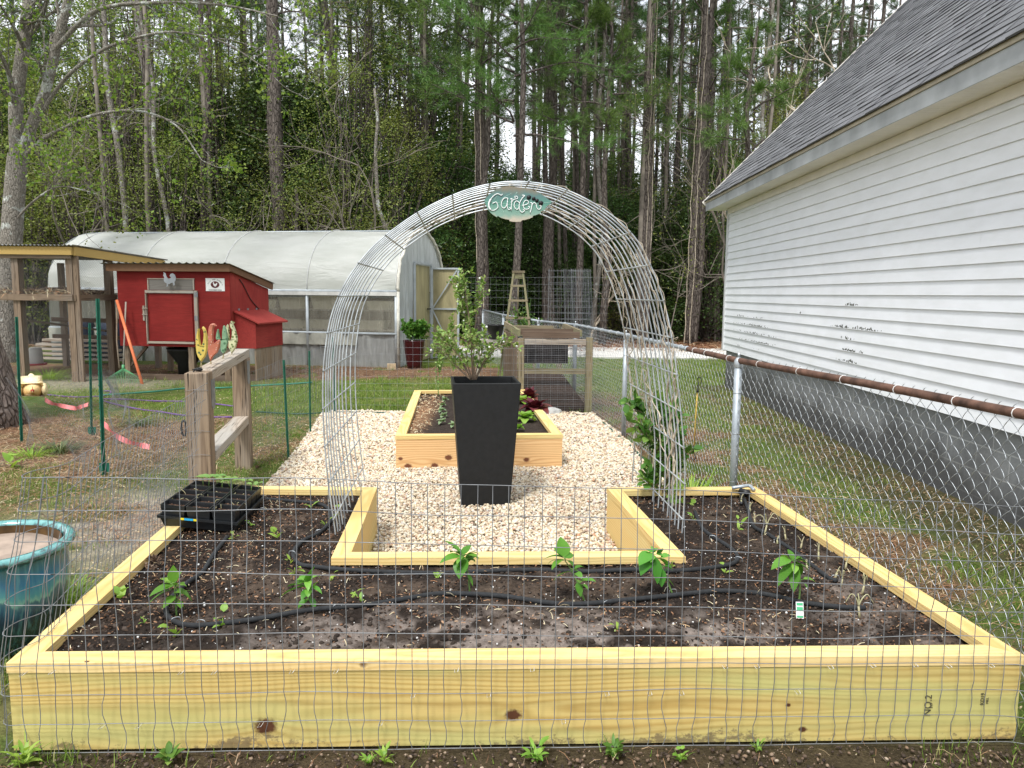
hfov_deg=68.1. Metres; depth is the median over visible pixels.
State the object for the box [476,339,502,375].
potting table
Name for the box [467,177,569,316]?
evergreen shrub
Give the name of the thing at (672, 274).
evergreen shrub
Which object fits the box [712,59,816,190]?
broadleaf tree
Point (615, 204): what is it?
evergreen shrub
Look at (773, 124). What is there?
spring tree
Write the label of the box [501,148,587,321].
broadleaf tree
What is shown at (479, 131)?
pine tree
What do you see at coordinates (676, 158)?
pine tree
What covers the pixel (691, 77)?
pine tree
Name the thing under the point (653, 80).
pine tree
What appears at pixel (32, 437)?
wire netting
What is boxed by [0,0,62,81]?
pine tree
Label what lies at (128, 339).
orange pole
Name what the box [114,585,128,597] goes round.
weed
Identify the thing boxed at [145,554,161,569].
pine cone
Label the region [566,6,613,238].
pine tree
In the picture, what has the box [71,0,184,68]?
pine tree
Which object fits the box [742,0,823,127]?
pine tree
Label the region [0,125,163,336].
spring tree
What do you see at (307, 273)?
greenhouse
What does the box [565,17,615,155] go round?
pine tree
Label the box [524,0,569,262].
pine tree
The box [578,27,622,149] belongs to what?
pine tree
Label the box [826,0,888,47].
pine tree
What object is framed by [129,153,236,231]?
evergreen shrub
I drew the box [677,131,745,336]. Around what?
broadleaf tree
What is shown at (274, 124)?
pine tree
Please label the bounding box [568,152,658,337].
broadleaf tree
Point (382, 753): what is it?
weed
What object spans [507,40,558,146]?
pine tree
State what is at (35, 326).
spring tree
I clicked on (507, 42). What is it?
pine tree
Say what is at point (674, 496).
leafy plant
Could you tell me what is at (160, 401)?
purple rope
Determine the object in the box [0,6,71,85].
pine tree
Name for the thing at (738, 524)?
weed
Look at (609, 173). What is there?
evergreen shrub
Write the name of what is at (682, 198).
evergreen shrub
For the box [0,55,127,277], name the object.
broadleaf tree
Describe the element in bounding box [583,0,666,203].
pine tree
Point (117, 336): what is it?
wooden handle
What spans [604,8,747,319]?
bare tree
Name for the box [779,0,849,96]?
pine tree
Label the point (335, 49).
pine tree
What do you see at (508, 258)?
evergreen shrub
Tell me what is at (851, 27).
pine tree
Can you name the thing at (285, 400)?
fence post
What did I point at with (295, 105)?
spring tree
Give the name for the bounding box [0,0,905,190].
sky
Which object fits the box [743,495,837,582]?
soaker hose
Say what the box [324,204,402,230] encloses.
evergreen shrub
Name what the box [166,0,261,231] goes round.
pine tree
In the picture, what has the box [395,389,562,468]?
raised bed
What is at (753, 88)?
pine tree
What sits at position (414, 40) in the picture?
pine tree
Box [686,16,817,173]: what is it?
pine tree
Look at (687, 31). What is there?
pine tree
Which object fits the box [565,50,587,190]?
pine tree
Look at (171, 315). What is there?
door
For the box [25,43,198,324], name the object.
spring tree
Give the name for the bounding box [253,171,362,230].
spring tree
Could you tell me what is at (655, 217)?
evergreen shrub
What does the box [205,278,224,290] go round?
farm sign
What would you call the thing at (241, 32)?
pine tree
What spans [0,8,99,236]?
broadleaf tree
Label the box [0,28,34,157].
broadleaf tree
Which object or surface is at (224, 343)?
ornament
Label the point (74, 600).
grass tuft
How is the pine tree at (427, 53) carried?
on the ground at (862, 758)
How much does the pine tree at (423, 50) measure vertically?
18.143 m
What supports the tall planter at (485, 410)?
on the pea gravel
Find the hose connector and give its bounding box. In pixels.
[731,484,755,505]
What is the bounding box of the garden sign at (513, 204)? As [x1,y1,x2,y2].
[484,184,551,221]
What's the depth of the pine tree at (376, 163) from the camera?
22.16 m
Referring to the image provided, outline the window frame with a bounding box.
[147,278,194,289]
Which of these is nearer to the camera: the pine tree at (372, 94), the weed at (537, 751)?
the weed at (537, 751)
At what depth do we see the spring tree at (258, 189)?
23.95 m
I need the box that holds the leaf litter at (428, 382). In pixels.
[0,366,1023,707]
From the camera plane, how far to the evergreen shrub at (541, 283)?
28.15 m
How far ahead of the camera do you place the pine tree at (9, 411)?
9.02 m
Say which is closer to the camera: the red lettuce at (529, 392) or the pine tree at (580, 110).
the red lettuce at (529, 392)
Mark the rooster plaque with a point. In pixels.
(172, 279)
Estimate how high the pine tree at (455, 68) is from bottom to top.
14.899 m
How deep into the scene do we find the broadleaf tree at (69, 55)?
26.00 m
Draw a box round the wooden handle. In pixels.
[116,307,119,367]
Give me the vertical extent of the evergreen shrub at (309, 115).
9.469 m
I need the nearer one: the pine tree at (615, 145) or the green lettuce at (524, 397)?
the green lettuce at (524, 397)
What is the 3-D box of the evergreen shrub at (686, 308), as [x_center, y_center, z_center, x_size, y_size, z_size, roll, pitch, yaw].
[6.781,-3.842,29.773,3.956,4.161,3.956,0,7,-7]
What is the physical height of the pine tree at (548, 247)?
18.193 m
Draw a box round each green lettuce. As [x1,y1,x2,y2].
[518,410,536,423]
[520,395,530,403]
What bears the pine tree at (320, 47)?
on the ground at (862, 758)
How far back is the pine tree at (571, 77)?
27.64 m
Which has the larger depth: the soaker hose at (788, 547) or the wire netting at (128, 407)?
the wire netting at (128, 407)
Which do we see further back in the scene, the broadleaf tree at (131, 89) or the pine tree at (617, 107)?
the pine tree at (617, 107)
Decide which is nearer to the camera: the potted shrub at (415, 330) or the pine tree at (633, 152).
the potted shrub at (415, 330)
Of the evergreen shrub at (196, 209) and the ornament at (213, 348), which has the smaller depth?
the ornament at (213, 348)
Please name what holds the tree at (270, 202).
on the ground at (862, 758)
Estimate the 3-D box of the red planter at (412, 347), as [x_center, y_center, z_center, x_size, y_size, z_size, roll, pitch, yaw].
[-2.127,-0.646,16.492,0.490,0.620,0.490,1,7,0]
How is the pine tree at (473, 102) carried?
on the ground at (862, 758)
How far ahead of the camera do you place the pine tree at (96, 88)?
21.71 m
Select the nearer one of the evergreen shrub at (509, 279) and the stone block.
the stone block
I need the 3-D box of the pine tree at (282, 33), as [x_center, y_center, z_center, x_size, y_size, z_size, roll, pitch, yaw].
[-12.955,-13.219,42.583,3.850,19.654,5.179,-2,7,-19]
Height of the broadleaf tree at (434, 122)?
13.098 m
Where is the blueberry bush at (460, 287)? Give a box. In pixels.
[425,266,523,379]
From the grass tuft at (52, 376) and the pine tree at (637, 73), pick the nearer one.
the grass tuft at (52, 376)
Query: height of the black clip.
0.032 m
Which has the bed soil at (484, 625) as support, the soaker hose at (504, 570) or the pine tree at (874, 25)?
the soaker hose at (504, 570)
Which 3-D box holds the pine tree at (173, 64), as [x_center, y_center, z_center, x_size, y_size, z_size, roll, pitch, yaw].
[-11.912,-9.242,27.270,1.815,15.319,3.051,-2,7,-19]
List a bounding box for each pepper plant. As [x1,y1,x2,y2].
[149,565,191,616]
[281,566,321,607]
[439,540,478,590]
[546,537,595,600]
[638,546,672,592]
[771,550,815,598]
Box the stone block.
[387,363,395,369]
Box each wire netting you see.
[5,377,98,471]
[61,372,142,446]
[103,369,126,419]
[108,411,188,500]
[252,403,286,463]
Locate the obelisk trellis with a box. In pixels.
[499,271,534,375]
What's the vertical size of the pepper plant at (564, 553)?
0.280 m
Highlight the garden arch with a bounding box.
[322,181,685,534]
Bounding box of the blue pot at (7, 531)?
[0,519,75,661]
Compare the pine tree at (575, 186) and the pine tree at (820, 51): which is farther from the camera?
the pine tree at (820, 51)
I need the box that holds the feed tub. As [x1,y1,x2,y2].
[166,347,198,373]
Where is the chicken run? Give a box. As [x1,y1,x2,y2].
[0,244,167,381]
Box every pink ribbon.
[45,398,87,409]
[104,421,149,449]
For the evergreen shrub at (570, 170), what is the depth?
35.69 m
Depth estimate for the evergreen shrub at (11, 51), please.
31.06 m
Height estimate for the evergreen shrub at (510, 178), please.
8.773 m
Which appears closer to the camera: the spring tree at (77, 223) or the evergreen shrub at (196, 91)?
the spring tree at (77, 223)
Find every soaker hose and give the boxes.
[163,535,865,627]
[264,497,739,574]
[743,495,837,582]
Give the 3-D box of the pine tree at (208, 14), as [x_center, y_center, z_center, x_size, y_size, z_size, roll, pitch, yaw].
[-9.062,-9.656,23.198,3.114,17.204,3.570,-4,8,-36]
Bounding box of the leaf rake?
[107,302,143,383]
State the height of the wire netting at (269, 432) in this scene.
0.599 m
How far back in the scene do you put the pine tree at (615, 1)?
40.71 m
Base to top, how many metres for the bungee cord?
0.715 m
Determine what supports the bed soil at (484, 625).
in the raised bed at (386, 678)
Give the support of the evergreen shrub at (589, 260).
on the ground at (862, 758)
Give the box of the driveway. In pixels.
[459,345,725,359]
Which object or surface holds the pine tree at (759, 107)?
on the ground at (862, 758)
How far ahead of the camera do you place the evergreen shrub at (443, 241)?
24.79 m
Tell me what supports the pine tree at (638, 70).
on the ground at (862, 758)
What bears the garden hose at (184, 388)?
on the ground at (862, 758)
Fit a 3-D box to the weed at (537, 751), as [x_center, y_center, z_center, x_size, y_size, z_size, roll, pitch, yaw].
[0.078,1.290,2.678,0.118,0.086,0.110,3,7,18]
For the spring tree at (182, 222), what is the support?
on the ground at (862, 758)
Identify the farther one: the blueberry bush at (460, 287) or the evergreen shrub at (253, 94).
the evergreen shrub at (253, 94)
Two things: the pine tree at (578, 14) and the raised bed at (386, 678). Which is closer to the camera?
the raised bed at (386, 678)
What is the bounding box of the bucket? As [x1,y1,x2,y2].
[487,324,503,339]
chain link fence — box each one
[482,309,536,367]
[536,318,1023,703]
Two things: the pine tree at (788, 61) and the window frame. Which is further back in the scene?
the pine tree at (788, 61)
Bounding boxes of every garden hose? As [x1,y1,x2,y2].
[103,382,308,395]
[256,411,389,414]
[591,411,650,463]
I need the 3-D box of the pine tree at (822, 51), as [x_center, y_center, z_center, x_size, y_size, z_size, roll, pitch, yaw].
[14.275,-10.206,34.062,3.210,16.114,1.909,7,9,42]
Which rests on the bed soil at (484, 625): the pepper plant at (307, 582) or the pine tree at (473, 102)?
the pepper plant at (307, 582)
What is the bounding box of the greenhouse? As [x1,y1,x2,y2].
[48,229,458,367]
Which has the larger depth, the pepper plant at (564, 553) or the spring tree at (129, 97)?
the spring tree at (129, 97)
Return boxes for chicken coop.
[101,262,287,380]
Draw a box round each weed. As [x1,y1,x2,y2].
[1,733,51,766]
[2,452,24,468]
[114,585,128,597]
[154,740,185,764]
[158,624,181,636]
[212,602,227,627]
[267,527,281,537]
[352,592,363,601]
[355,752,376,764]
[368,740,394,763]
[521,736,548,761]
[603,733,626,758]
[672,745,693,761]
[719,562,731,572]
[736,515,747,529]
[750,738,765,751]
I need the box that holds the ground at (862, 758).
[0,334,1023,767]
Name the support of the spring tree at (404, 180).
on the ground at (862, 758)
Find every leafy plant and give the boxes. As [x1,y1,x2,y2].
[434,345,442,395]
[637,461,695,504]
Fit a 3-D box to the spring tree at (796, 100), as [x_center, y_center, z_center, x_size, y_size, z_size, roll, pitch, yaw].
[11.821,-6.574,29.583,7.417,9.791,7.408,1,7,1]
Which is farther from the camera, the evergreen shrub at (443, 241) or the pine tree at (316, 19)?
the pine tree at (316, 19)
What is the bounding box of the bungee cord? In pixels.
[691,377,701,460]
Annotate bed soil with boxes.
[56,495,969,650]
[408,394,547,433]
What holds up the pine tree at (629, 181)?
on the ground at (862, 758)
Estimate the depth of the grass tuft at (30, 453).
7.38 m
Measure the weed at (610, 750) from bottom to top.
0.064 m
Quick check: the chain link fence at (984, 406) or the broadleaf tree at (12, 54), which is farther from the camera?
the broadleaf tree at (12, 54)
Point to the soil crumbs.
(579, 760)
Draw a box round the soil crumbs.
[0,744,1023,767]
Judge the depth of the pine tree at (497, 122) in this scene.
38.18 m
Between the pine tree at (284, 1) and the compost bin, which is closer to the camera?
the compost bin
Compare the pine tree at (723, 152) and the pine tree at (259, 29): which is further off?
the pine tree at (259, 29)
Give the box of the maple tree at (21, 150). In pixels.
[0,0,345,362]
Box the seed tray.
[157,474,264,531]
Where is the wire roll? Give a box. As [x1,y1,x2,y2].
[546,269,593,385]
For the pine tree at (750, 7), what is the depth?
29.71 m
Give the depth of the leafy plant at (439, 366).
9.65 m
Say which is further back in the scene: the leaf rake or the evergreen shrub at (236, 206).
the evergreen shrub at (236, 206)
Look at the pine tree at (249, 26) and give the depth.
31.26 m
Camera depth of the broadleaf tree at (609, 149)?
47.42 m
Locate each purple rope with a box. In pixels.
[48,390,111,397]
[103,400,231,417]
[104,398,232,406]
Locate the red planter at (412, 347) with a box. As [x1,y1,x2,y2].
[403,339,424,368]
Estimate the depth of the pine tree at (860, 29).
35.51 m
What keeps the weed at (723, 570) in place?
on the bed soil at (484, 625)
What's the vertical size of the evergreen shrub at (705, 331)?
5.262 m
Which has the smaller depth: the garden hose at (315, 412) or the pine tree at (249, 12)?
the garden hose at (315, 412)
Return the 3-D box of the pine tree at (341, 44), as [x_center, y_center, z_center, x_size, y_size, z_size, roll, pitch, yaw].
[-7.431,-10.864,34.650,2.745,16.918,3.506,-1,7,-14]
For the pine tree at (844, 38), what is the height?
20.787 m
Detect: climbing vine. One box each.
[502,294,552,375]
[618,388,702,496]
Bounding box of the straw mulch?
[408,393,447,433]
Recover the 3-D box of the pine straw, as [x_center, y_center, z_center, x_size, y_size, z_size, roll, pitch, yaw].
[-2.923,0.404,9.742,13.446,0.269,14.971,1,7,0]
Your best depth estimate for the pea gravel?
6.41 m
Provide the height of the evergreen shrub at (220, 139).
8.580 m
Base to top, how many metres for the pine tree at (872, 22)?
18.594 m
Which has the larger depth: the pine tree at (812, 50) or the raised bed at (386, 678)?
the pine tree at (812, 50)
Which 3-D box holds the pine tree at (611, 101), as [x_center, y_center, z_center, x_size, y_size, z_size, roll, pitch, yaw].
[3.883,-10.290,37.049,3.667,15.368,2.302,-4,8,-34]
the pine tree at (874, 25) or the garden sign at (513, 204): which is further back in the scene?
the pine tree at (874, 25)
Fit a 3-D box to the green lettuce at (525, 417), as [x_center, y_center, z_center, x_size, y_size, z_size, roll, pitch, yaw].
[0.144,0.365,8.147,0.255,0.143,0.252,1,7,0]
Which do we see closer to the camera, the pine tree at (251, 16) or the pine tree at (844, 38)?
the pine tree at (251, 16)
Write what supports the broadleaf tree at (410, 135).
on the ground at (862, 758)
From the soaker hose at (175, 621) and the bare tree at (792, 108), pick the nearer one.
the soaker hose at (175, 621)
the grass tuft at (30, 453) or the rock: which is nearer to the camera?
the grass tuft at (30, 453)
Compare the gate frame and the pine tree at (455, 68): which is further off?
the pine tree at (455, 68)
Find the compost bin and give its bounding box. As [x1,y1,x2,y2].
[503,321,592,412]
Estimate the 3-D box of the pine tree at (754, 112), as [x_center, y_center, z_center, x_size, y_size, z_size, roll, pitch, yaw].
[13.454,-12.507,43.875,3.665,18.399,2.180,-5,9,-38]
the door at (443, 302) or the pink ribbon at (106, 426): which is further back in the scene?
the door at (443, 302)
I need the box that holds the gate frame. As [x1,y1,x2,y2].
[180,349,252,483]
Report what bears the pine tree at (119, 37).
on the ground at (862, 758)
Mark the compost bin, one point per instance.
(543, 381)
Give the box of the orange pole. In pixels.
[115,300,143,383]
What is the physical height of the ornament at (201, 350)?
0.354 m
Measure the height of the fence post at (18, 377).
1.418 m
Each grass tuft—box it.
[4,442,64,460]
[18,436,90,457]
[22,368,71,379]
[63,570,102,609]
[113,414,166,428]
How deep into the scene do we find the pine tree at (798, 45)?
39.03 m
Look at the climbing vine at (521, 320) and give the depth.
13.75 m
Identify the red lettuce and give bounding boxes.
[519,397,551,414]
[520,386,538,402]
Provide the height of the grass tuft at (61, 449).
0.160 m
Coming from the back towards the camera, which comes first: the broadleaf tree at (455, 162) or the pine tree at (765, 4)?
the pine tree at (765, 4)
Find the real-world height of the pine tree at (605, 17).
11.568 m
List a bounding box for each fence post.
[15,317,22,442]
[88,323,95,434]
[95,299,108,474]
[283,360,289,457]
[308,351,310,431]
[332,338,335,410]
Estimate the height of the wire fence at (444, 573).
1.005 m
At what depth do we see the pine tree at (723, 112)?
41.59 m
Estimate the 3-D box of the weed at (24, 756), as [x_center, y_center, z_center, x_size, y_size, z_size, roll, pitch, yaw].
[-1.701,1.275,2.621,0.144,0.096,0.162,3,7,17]
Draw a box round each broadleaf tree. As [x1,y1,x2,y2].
[0,0,195,240]
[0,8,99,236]
[0,23,85,286]
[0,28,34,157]
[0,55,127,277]
[25,0,254,231]
[109,59,218,222]
[119,0,311,229]
[156,50,253,180]
[242,77,343,228]
[263,0,463,233]
[325,15,439,166]
[331,0,510,315]
[344,93,447,226]
[402,115,505,322]
[485,113,527,177]
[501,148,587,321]
[565,153,579,221]
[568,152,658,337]
[590,131,636,200]
[626,97,715,222]
[653,118,716,218]
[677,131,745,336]
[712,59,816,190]
[735,70,815,150]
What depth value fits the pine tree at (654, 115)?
40.61 m
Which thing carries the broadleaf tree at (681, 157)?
on the ground at (862, 758)
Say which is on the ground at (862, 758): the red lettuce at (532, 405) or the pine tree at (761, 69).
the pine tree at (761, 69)
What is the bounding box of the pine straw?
[0,363,1023,767]
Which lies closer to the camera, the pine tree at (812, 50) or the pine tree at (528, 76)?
the pine tree at (528, 76)
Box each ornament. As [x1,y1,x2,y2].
[196,326,207,366]
[208,323,220,363]
[216,325,227,358]
[226,321,237,354]
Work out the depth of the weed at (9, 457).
6.96 m
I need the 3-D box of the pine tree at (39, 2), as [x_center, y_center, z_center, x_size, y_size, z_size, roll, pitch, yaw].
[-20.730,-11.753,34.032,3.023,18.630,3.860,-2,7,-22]
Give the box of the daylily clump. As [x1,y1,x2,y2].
[644,464,726,486]
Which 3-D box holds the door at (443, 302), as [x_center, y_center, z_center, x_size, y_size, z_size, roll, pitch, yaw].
[-1.660,-1.755,18.814,0.715,2.240,0.082,1,7,7]
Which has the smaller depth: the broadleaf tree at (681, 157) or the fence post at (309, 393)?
the fence post at (309, 393)
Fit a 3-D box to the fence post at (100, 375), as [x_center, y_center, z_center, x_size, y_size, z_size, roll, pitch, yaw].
[-3.642,0.072,6.697,0.068,1.643,0.068,7,10,44]
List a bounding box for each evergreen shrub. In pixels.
[0,39,77,179]
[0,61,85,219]
[0,137,42,279]
[23,194,91,337]
[24,76,134,271]
[32,53,196,231]
[123,83,237,179]
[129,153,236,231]
[131,84,308,231]
[158,71,239,158]
[164,95,321,228]
[177,37,374,231]
[189,178,291,231]
[233,60,415,230]
[301,130,465,267]
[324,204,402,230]
[326,88,416,226]
[371,198,495,333]
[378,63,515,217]
[380,116,512,327]
[391,100,526,333]
[445,169,542,324]
[449,210,539,331]
[465,164,571,323]
[465,213,562,331]
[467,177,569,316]
[489,190,589,324]
[499,161,542,264]
[506,240,591,328]
[520,248,625,338]
[537,183,663,338]
[556,144,633,250]
[556,228,599,332]
[561,201,625,331]
[567,155,635,228]
[570,158,688,331]
[601,208,687,338]
[610,176,725,336]
[623,205,724,339]
[650,206,726,341]
[654,269,722,336]
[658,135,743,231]
[709,141,755,188]
[710,215,726,335]
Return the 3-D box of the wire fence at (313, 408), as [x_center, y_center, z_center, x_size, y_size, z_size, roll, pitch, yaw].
[-2.520,0.137,8.679,0.041,0.908,3.407,0,7,-3]
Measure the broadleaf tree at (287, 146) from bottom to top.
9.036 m
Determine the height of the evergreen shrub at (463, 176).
7.786 m
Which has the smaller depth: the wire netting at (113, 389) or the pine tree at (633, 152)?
the wire netting at (113, 389)
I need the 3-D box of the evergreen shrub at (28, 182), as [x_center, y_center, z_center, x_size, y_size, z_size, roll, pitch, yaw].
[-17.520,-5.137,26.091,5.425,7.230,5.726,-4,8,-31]
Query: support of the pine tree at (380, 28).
on the ground at (862, 758)
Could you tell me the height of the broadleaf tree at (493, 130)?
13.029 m
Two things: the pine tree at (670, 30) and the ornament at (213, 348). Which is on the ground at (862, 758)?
the pine tree at (670, 30)
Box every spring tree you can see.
[0,33,50,191]
[0,66,140,337]
[0,106,60,325]
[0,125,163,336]
[0,160,81,344]
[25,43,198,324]
[52,33,199,227]
[94,126,245,231]
[129,38,299,231]
[212,136,324,230]
[244,45,427,230]
[245,51,353,196]
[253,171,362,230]
[328,103,468,274]
[335,199,395,230]
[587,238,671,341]
[708,99,795,332]
[744,86,814,151]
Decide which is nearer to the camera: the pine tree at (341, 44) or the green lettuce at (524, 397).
the green lettuce at (524, 397)
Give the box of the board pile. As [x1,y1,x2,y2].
[30,338,124,360]
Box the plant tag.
[796,602,803,618]
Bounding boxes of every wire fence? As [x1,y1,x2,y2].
[0,383,1023,754]
[251,347,320,463]
[320,336,591,409]
[465,277,607,382]
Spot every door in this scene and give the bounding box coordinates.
[142,290,198,343]
[431,268,458,357]
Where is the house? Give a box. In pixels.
[702,0,1023,528]
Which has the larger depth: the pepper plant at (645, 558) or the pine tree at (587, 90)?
the pine tree at (587, 90)
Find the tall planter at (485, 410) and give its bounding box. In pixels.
[451,376,520,507]
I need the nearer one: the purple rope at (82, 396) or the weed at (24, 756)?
the weed at (24, 756)
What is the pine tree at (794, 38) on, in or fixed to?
on the ground at (862, 758)
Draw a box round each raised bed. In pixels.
[6,486,1023,749]
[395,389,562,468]
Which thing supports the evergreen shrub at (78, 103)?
on the ground at (862, 758)
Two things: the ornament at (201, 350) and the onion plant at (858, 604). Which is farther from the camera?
the ornament at (201, 350)
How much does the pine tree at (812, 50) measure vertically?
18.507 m
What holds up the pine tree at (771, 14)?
on the ground at (862, 758)
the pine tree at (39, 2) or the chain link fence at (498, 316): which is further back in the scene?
the pine tree at (39, 2)
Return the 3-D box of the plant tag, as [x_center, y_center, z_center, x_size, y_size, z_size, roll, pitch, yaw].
[1.220,0.960,3.212,0.034,0.067,0.022,1,7,0]
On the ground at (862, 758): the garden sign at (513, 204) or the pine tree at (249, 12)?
the pine tree at (249, 12)
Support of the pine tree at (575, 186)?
on the ground at (862, 758)
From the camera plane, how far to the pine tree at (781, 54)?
33.14 m
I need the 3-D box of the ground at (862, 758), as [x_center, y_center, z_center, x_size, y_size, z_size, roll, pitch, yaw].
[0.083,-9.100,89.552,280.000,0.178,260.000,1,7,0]
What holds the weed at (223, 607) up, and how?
on the bed soil at (484, 625)
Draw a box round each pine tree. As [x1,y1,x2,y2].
[0,0,18,122]
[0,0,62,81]
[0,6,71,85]
[0,337,30,429]
[2,0,61,66]
[10,0,80,106]
[24,1,86,106]
[50,0,170,80]
[66,1,130,84]
[68,12,101,101]
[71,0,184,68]
[89,0,129,231]
[106,0,178,144]
[116,0,172,231]
[120,0,170,231]
[148,0,265,116]
[154,0,197,208]
[155,1,258,96]
[157,9,232,91]
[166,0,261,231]
[173,0,252,231]
[188,0,265,92]
[188,0,288,184]
[214,0,301,88]
[223,4,304,86]
[225,0,262,195]
[228,0,375,230]
[248,0,315,119]
[253,0,308,106]
[262,0,453,171]
[282,0,347,100]
[285,0,414,228]
[294,189,298,230]
[297,0,395,133]
[297,8,354,121]
[303,0,324,176]
[318,0,373,90]
[318,0,418,166]
[326,1,406,176]
[338,0,500,151]
[358,1,415,196]
[363,0,433,204]
[368,1,440,198]
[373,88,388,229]
[377,0,454,165]
[384,0,637,324]
[389,0,454,117]
[396,0,560,338]
[438,0,520,178]
[442,0,536,181]
[445,19,474,131]
[447,8,504,337]
[454,0,501,334]
[466,1,529,176]
[485,0,557,173]
[493,0,642,325]
[494,0,677,338]
[497,0,639,308]
[505,0,580,244]
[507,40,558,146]
[520,4,576,203]
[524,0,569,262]
[529,0,617,318]
[530,0,607,238]
[534,0,679,345]
[536,11,622,153]
[540,39,587,218]
[552,0,618,338]
[558,21,617,212]
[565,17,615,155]
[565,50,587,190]
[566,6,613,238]
[568,0,639,341]
[570,0,679,173]
[578,0,623,186]
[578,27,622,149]
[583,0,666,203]
[587,0,698,164]
[588,0,643,309]
[591,43,636,162]
[592,3,660,202]
[596,4,640,241]
[600,0,676,335]
[604,31,640,207]
[615,11,672,128]
[616,0,654,167]
[616,0,692,339]
[618,0,685,344]
[618,2,685,121]
[631,18,662,188]
[636,0,756,344]
[647,0,716,213]
[653,0,697,228]
[653,0,753,250]
[654,0,717,233]
[655,27,688,206]
[656,3,734,186]
[659,32,689,190]
[666,0,721,220]
[671,9,720,188]
[673,13,751,154]
[674,7,748,180]
[683,0,735,267]
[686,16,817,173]
[689,0,752,335]
[690,0,758,156]
[699,0,763,175]
[709,0,742,192]
[710,0,786,341]
[712,53,757,156]
[714,0,761,158]
[715,7,786,151]
[715,64,760,149]
[722,0,764,159]
[728,81,759,170]
[732,0,817,148]
[733,0,789,143]
[733,0,797,130]
[733,6,762,151]
[734,31,774,138]
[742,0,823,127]
[742,0,832,139]
[752,0,813,129]
[760,0,847,117]
[761,0,848,109]
[765,3,803,117]
[770,3,840,85]
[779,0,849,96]
[780,4,802,112]
[783,0,854,110]
[786,0,839,105]
[790,0,854,53]
[796,0,847,91]
[800,32,837,86]
[812,0,855,81]
[816,16,860,68]
[817,0,861,77]
[824,0,880,44]
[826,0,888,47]
[838,0,882,57]
[841,0,876,35]
[878,0,901,18]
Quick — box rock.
[545,407,561,413]
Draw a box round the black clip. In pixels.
[192,367,202,371]
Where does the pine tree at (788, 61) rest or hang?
on the ground at (862, 758)
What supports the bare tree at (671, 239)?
on the ground at (862, 758)
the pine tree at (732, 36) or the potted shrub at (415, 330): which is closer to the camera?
the potted shrub at (415, 330)
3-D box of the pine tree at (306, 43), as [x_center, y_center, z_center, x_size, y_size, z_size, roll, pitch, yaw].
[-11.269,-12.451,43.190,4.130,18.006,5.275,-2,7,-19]
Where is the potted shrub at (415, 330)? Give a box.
[399,317,433,340]
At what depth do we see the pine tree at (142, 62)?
22.09 m
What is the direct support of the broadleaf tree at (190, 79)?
on the ground at (862, 758)
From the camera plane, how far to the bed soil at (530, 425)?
8.18 m
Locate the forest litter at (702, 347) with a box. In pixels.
[29,332,721,351]
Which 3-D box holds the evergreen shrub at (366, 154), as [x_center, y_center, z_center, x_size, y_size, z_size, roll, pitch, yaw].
[-4.397,-4.875,25.260,5.833,7.140,5.526,0,7,-3]
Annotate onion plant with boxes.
[754,513,779,535]
[835,570,844,586]
[845,593,873,618]
[861,573,867,595]
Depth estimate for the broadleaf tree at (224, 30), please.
25.01 m
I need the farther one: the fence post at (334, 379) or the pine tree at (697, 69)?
the pine tree at (697, 69)
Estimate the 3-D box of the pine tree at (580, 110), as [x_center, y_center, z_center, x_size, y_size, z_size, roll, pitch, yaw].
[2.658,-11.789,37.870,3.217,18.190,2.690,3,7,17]
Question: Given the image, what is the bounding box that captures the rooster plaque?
[163,272,175,286]
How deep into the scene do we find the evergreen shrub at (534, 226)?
27.23 m
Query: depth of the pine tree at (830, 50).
31.43 m
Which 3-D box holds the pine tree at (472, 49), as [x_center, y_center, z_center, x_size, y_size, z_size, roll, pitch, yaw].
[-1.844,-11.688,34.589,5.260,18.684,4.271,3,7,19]
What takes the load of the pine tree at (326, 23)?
on the ground at (862, 758)
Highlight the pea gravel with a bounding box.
[265,409,663,551]
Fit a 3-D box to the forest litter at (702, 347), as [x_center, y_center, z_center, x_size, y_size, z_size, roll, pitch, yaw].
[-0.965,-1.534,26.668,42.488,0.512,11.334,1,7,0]
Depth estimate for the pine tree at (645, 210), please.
24.30 m
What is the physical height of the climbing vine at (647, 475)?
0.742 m
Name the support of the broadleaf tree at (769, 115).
on the ground at (862, 758)
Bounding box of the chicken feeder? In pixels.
[29,304,46,365]
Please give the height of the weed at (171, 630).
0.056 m
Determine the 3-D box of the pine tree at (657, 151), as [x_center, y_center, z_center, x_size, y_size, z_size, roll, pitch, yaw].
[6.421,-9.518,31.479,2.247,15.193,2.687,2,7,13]
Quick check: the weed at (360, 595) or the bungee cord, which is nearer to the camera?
the weed at (360, 595)
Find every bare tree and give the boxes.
[7,33,169,250]
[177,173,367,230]
[239,30,453,230]
[591,249,637,336]
[593,20,777,282]
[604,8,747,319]
[618,156,724,334]
[709,0,849,218]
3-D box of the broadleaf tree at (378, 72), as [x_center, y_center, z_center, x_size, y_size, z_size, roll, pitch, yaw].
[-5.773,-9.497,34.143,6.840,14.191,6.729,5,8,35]

